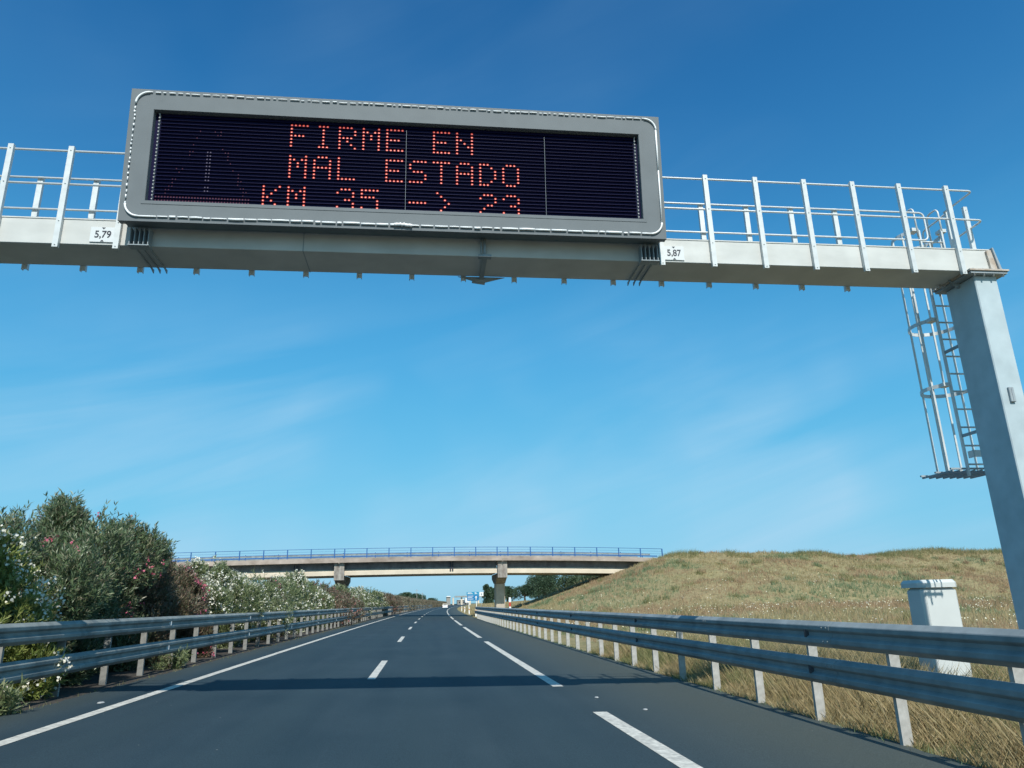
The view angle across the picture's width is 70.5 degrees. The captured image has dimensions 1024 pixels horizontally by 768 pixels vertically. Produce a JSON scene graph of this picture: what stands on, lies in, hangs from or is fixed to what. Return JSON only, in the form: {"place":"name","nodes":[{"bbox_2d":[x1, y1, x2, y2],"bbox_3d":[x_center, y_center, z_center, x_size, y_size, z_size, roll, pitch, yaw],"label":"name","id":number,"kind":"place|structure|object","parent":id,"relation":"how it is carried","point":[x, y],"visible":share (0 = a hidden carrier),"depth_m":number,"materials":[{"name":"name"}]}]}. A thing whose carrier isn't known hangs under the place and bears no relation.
{"place":"outdoors","nodes":[
{"label":"outdoors","id":0,"kind":"place"},
{"bbox_2d":[0,605,453,730],"bbox_3d":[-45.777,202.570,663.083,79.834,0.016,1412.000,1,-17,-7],"label":"median shoulder","id":1,"kind":"object","parent":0,"point":[8,721],"visible":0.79,"depth_m":12.89},
{"bbox_2d":[7,605,452,714],"bbox_3d":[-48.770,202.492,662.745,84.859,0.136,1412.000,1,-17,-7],"label":"median soil","id":2,"kind":"structure","parent":0,"point":[114,678],"depth_m":15.88,"materials":[{"name":"brown soil"}]},
{"bbox_2d":[0,675,31,715],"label":"bush","id":3,"kind":"object","parent":2,"relation":"on","point":[8,700],"visible":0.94,"depth_m":9.97,"materials":[{"name":"green plant"}]},
{"bbox_2d":[0,500,53,591],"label":"oleander shrub","id":4,"kind":"object","parent":2,"relation":"on","point":[18,524],"visible":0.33,"depth_m":13.45,"materials":[{"name":"green plant"}]},
{"bbox_2d":[0,525,72,701],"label":"oleander shrub","id":5,"kind":"object","parent":2,"relation":"on","point":[15,607],"visible":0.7,"depth_m":11.79,"materials":[{"name":"green plant"}]},
{"bbox_2d":[17,527,115,686],"bbox_3d":[-8.856,4.312,13.861,2.658,3.190,2.404,1,-17,-7],"label":"oleander shrub","id":6,"kind":"object","parent":2,"relation":"on","point":[68,562],"visible":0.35,"depth_m":13.60,"materials":[{"name":"green plant"}]},
{"bbox_2d":[19,488,142,682],"bbox_3d":[-9.657,4.297,15.338,3.518,4.217,2.754,1,-17,-7],"label":"oleander shrub","id":7,"kind":"object","parent":2,"relation":"on","point":[63,513],"visible":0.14,"depth_m":15.34,"materials":[{"name":"green plant"}]},
{"bbox_2d":[91,512,180,672],"bbox_3d":[-9.499,4.907,16.925,2.772,3.854,2.743,1,-17,-7],"label":"oleander shrub","id":8,"kind":"object","parent":2,"relation":"on","point":[151,545],"visible":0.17,"depth_m":17.38,"materials":[{"name":"green plant"}]},
{"bbox_2d":[116,545,201,665],"bbox_3d":[-10.021,5.896,19.230,2.767,3.342,3.374,1,-17,-7],"label":"oleander shrub","id":9,"kind":"object","parent":2,"relation":"on","point":[170,598],"visible":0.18,"depth_m":18.71,"materials":[{"name":"green plant"}]},
{"bbox_2d":[147,643,192,669],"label":"bush","id":10,"kind":"object","parent":2,"relation":"on","point":[180,660],"visible":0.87,"depth_m":17.26,"materials":[{"name":"green plant"}]},
{"bbox_2d":[147,565,214,658],"bbox_3d":[-9.757,6.740,21.251,2.061,2.876,2.043,-10,-19,27],"label":"oleander shrub","id":11,"kind":"object","parent":2,"relation":"on","point":[191,579],"visible":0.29,"depth_m":21.30,"materials":[{"name":"green plant"}]},
{"bbox_2d":[3,621,365,717],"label":"verge weeds","id":12,"kind":"object","parent":2,"relation":"on","point":[161,673],"visible":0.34,"depth_m":15.49,"materials":[{"name":"green plant"}]},
{"bbox_2d":[173,564,234,629],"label":"oleander shrub","id":13,"kind":"object","parent":2,"relation":"on","point":[217,595],"visible":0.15,"depth_m":22.71,"materials":[{"name":"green plant"}]},
{"bbox_2d":[0,605,432,696],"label":"guardrail","id":14,"kind":"object","parent":2,"relation":"on","point":[61,633],"visible":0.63,"depth_m":14.93,"materials":[{"name":"grey metal"}]},
{"bbox_2d":[184,556,269,648],"bbox_3d":[-10.412,7.907,26.119,3.386,3.515,2.546,1,-17,-7],"label":"oleander shrub","id":15,"kind":"object","parent":2,"relation":"on","point":[222,571],"visible":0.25,"depth_m":25.84,"materials":[{"name":"green plant"}]},
{"bbox_2d":[216,568,275,643],"bbox_3d":[-10.996,8.834,28.499,3.203,3.093,2.672,-16,-22,40],"label":"oleander shrub","id":16,"kind":"object","parent":2,"relation":"on","point":[270,589],"visible":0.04,"depth_m":28.62,"materials":[{"name":"green plant"}]},
{"bbox_2d":[239,572,300,640],"bbox_3d":[-11.047,9.745,31.382,3.578,3.120,3.198,1,-17,-7],"label":"oleander shrub","id":17,"kind":"object","parent":2,"relation":"on","point":[273,607],"visible":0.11,"depth_m":31.50,"materials":[{"name":"green plant"}]},
{"bbox_2d":[261,576,288,637],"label":"oleander shrub","id":18,"kind":"object","parent":2,"relation":"on","point":[272,581],"visible":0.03,"depth_m":34.67,"materials":[{"name":"green plant"}]},
{"bbox_2d":[265,574,299,634],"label":"oleander shrub","id":19,"kind":"object","parent":2,"relation":"on","point":[280,579],"visible":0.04,"depth_m":37.48,"materials":[{"name":"green plant"}]},
{"bbox_2d":[274,569,314,632],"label":"oleander shrub","id":20,"kind":"object","parent":2,"relation":"on","point":[298,578],"visible":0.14,"depth_m":41.19,"materials":[{"name":"green plant"}]},
{"bbox_2d":[296,583,317,630],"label":"oleander shrub","id":21,"kind":"object","parent":2,"relation":"on","point":[313,596],"visible":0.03,"depth_m":44.12,"materials":[{"name":"green plant"}]},
{"bbox_2d":[302,581,325,628],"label":"oleander shrub","id":22,"kind":"object","parent":2,"relation":"on","point":[313,587],"visible":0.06,"depth_m":46.63,"materials":[{"name":"green plant"}]},
{"bbox_2d":[301,580,336,626],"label":"oleander shrub","id":23,"kind":"object","parent":2,"relation":"on","point":[327,602],"visible":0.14,"depth_m":49.40,"materials":[{"name":"green plant"}]},
{"bbox_2d":[319,581,346,625],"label":"oleander shrub","id":24,"kind":"object","parent":2,"relation":"on","point":[336,594],"visible":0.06,"depth_m":55.28,"materials":[{"name":"green plant"}]},
{"bbox_2d":[312,579,361,625],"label":"oleander shrub","id":25,"kind":"object","parent":2,"relation":"on","point":[354,600],"visible":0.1,"depth_m":51.68,"materials":[{"name":"green plant"}]},
{"bbox_2d":[328,585,351,622],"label":"oleander shrub","id":26,"kind":"object","parent":2,"relation":"on","point":[337,591],"visible":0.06,"depth_m":58.62,"materials":[{"name":"green plant"}]},
{"bbox_2d":[325,583,354,607],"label":"oleander shrub","id":27,"kind":"object","parent":2,"relation":"on","point":[337,587],"visible":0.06,"depth_m":64.39,"materials":[{"name":"green plant"}]},
{"bbox_2d":[334,584,361,607],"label":"oleander shrub","id":28,"kind":"object","parent":2,"relation":"on","point":[359,600],"visible":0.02,"depth_m":67.55,"materials":[{"name":"green plant"}]},
{"bbox_2d":[333,586,366,622],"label":"oleander shrub","id":29,"kind":"object","parent":2,"relation":"on","point":[362,604],"visible":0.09,"depth_m":62.57,"materials":[{"name":"green plant"}]},
{"bbox_2d":[350,585,365,594],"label":"oleander shrub","id":30,"kind":"object","parent":2,"relation":"on","point":[361,588],"visible":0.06,"depth_m":76.91,"materials":[{"name":"green plant"}]},
{"bbox_2d":[351,590,368,619],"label":"oleander shrub","id":31,"kind":"object","parent":2,"relation":"on","point":[366,605],"visible":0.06,"depth_m":70.84,"materials":[{"name":"green plant"}]},
{"bbox_2d":[348,586,377,619],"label":"oleander shrub","id":32,"kind":"object","parent":2,"relation":"on","point":[364,597],"visible":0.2,"depth_m":73.27,"materials":[{"name":"green plant"}]},
{"bbox_2d":[365,589,383,611],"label":"oleander shrub","id":33,"kind":"object","parent":2,"relation":"on","point":[375,604],"visible":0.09,"depth_m":81.97,"materials":[{"name":"green plant"}]},
{"bbox_2d":[381,591,397,612],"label":"oleander shrub","id":34,"kind":"object","parent":2,"relation":"on","point":[393,604],"visible":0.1,"depth_m":109.25,"materials":[{"name":"green plant"}]},
{"bbox_2d":[386,597,397,614],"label":"oleander shrub","id":35,"kind":"object","parent":2,"relation":"on","point":[394,605],"visible":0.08,"depth_m":109.87,"materials":[{"name":"green plant"}]},
{"bbox_2d":[386,595,403,613],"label":"oleander shrub","id":36,"kind":"object","parent":2,"relation":"on","point":[401,605],"visible":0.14,"depth_m":115.09,"materials":[{"name":"green plant"}]},
{"bbox_2d":[399,595,411,610],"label":"oleander shrub","id":37,"kind":"object","parent":2,"relation":"on","point":[408,600],"visible":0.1,"depth_m":156.38,"materials":[{"name":"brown plant"}]},
{"bbox_2d":[0,605,782,767],"bbox_3d":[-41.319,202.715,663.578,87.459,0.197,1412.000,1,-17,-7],"label":"road","id":38,"kind":"structure","parent":0,"point":[437,687],"depth_m":9.58,"materials":[{"name":"grey asphalt"}]},
{"bbox_2d":[446,596,450,604],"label":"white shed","id":39,"kind":"structure","parent":38,"relation":"on","point":[448,600],"depth_m":840.85,"materials":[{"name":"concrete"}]},
{"bbox_2d":[0,0,1023,603],"label":"sky","id":40,"kind":"structure","parent":0,"point":[228,410],"materials":[{"name":"blue"}]},
{"bbox_2d":[451,605,979,767],"bbox_3d":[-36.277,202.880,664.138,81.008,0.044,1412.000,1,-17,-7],"label":"road shoulder","id":41,"kind":"object","parent":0,"point":[780,737],"visible":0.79,"depth_m":9.37},
{"bbox_2d":[450,551,1018,767],"bbox_3d":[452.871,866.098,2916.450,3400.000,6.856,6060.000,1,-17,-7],"label":"ground","id":42,"kind":"structure","parent":0,"point":[720,573],"depth_m":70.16,"materials":[{"name":"beige plant"}]},
{"bbox_2d":[397,592,411,596],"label":"tree","id":43,"kind":"object","parent":42,"relation":"on","point":[406,594],"visible":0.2,"depth_m":407.21,"materials":[{"name":"green plant"}]},
{"bbox_2d":[172,547,662,607],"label":"road bridge","id":44,"kind":"structure","parent":42,"relation":"on","point":[339,568],"depth_m":89.95,"materials":[{"name":"concrete"}]},
{"bbox_2d":[409,593,426,599],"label":"tree","id":45,"kind":"object","parent":42,"relation":"on","point":[417,595],"visible":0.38,"depth_m":402.69,"materials":[{"name":"green plant"}]},
{"bbox_2d":[457,599,467,604],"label":"white building","id":46,"kind":"structure","parent":42,"relation":"on","point":[459,602],"depth_m":1147.55,"materials":[{"name":"concrete"}]},
{"bbox_2d":[452,595,480,604],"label":"bridge","id":47,"kind":"structure","parent":42,"relation":"on","point":[461,599],"depth_m":860.90,"materials":[{"name":"concrete"}]},
{"bbox_2d":[467,592,478,605],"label":"direction sign","id":48,"kind":"object","parent":42,"relation":"on","point":[472,596],"visible":0.98,"depth_m":192.03,"materials":[{"name":"blue metal"}]},
{"bbox_2d":[482,584,493,603],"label":"tree","id":49,"kind":"object","parent":42,"relation":"on","point":[487,593],"visible":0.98,"depth_m":280.37,"materials":[{"name":"green plant"}]},
{"bbox_2d":[488,586,493,602],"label":"tree","id":50,"kind":"object","parent":42,"relation":"on","point":[492,592],"visible":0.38,"depth_m":288.62,"materials":[{"name":"green plant"}]},
{"bbox_2d":[505,586,516,601],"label":"tree","id":51,"kind":"object","parent":42,"relation":"on","point":[509,590],"visible":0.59,"depth_m":297.56,"materials":[{"name":"green plant"}]},
{"bbox_2d":[0,143,1023,628],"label":"sign gantry","id":52,"kind":"object","parent":42,"relation":"on","point":[962,279],"visible":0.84,"depth_m":9.98,"materials":[{"name":"metal"}]},
{"bbox_2d":[89,227,114,241],"bbox_3d":[-5.114,-1.869,9.053,0.300,0.205,0.008,1,-17,-7],"label":"clearance plate","id":53,"kind":"object","parent":52,"relation":"attached to","point":[101,234],"visible":1,"depth_m":9.05,"materials":[{"name":"white metal"}]},
{"bbox_2d":[118,88,666,244],"bbox_3d":[-1.402,-2.812,9.528,6.905,1.813,0.413,1,-17,-7],"label":"message sign","id":54,"kind":"object","parent":52,"relation":"attached to","point":[219,161],"visible":1,"depth_m":9.44,"materials":[{"name":"grey paint"}]},
{"bbox_2d":[664,246,684,259],"bbox_3d":[2.217,-1.793,9.917,0.285,0.205,0.008,1,-17,-7],"label":"clearance plate","id":55,"kind":"object","parent":52,"relation":"attached to","point":[674,252],"visible":1,"depth_m":9.91,"materials":[{"name":"white metal"}]},
{"bbox_2d":[513,584,536,599],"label":"tree","id":56,"kind":"object","parent":42,"relation":"on","point":[523,590],"visible":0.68,"depth_m":290.11,"materials":[{"name":"green plant"}]},
{"bbox_2d":[525,575,561,595],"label":"tree","id":57,"kind":"object","parent":42,"relation":"on","point":[544,584],"visible":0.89,"depth_m":183.05,"materials":[{"name":"green plant"}]},
{"bbox_2d":[458,557,653,616],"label":"field grass","id":58,"kind":"structure","parent":42,"relation":"on","point":[517,603],"depth_m":103.89,"materials":[{"name":"green plant"}]},
{"bbox_2d":[556,575,580,588],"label":"tree","id":59,"kind":"object","parent":42,"relation":"on","point":[568,580],"visible":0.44,"depth_m":190.97,"materials":[{"name":"green plant"}]},
{"bbox_2d":[577,575,595,582],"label":"tree","id":60,"kind":"object","parent":42,"relation":"on","point":[580,578],"visible":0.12,"depth_m":185.37,"materials":[{"name":"green plant"}]},
{"bbox_2d":[493,623,991,767],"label":"verge weeds","id":61,"kind":"object","parent":42,"relation":"on","point":[765,702],"visible":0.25,"depth_m":10.34,"materials":[{"name":"plant"}]},
{"bbox_2d":[475,606,1023,746],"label":"guardrail","id":62,"kind":"object","parent":42,"relation":"on","point":[980,696],"visible":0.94,"depth_m":8.68,"materials":[{"name":"grey metal"}]},
{"bbox_2d":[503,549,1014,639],"bbox_3d":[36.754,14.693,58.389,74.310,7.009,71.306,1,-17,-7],"label":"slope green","id":63,"kind":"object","parent":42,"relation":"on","point":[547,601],"depth_m":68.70,"materials":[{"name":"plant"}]},
{"bbox_2d":[508,548,1013,633],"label":"dry grass","id":64,"kind":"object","parent":42,"relation":"on","point":[880,567],"visible":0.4,"depth_m":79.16,"materials":[{"name":"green plant"}]},
{"bbox_2d":[511,546,1015,638],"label":"slope straw","id":65,"kind":"object","parent":42,"relation":"on","point":[871,615],"visible":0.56,"depth_m":70.23,"materials":[{"name":"beige plant"}]},
{"bbox_2d":[526,569,1016,640],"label":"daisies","id":66,"kind":"object","parent":42,"relation":"on","point":[819,603],"visible":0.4,"depth_m":41.99,"materials":[{"name":"plant"}]},
{"bbox_2d":[652,546,1001,559],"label":"ridge weeds","id":67,"kind":"object","parent":42,"relation":"on","point":[796,554],"visible":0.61,"depth_m":89.71,"materials":[{"name":"green plant"}]},
{"bbox_2d":[901,579,971,676],"bbox_3d":[6.961,4.275,11.737,0.840,2.125,0.620,1,-17,-7],"label":"roadside cabinet","id":68,"kind":"object","parent":42,"relation":"on","point":[933,602],"visible":0.35,"depth_m":11.73,"materials":[{"name":"paint"}]},
{"bbox_2d":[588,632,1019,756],"bbox_3d":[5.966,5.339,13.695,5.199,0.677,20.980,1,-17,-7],"label":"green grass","id":69,"kind":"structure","parent":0,"point":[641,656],"depth_m":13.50,"materials":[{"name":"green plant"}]},
{"bbox_2d":[590,632,1023,767],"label":"dry grass","id":70,"kind":"structure","parent":0,"point":[1003,748],"depth_m":9.22,"materials":[{"name":"beige plant"}]}
]}

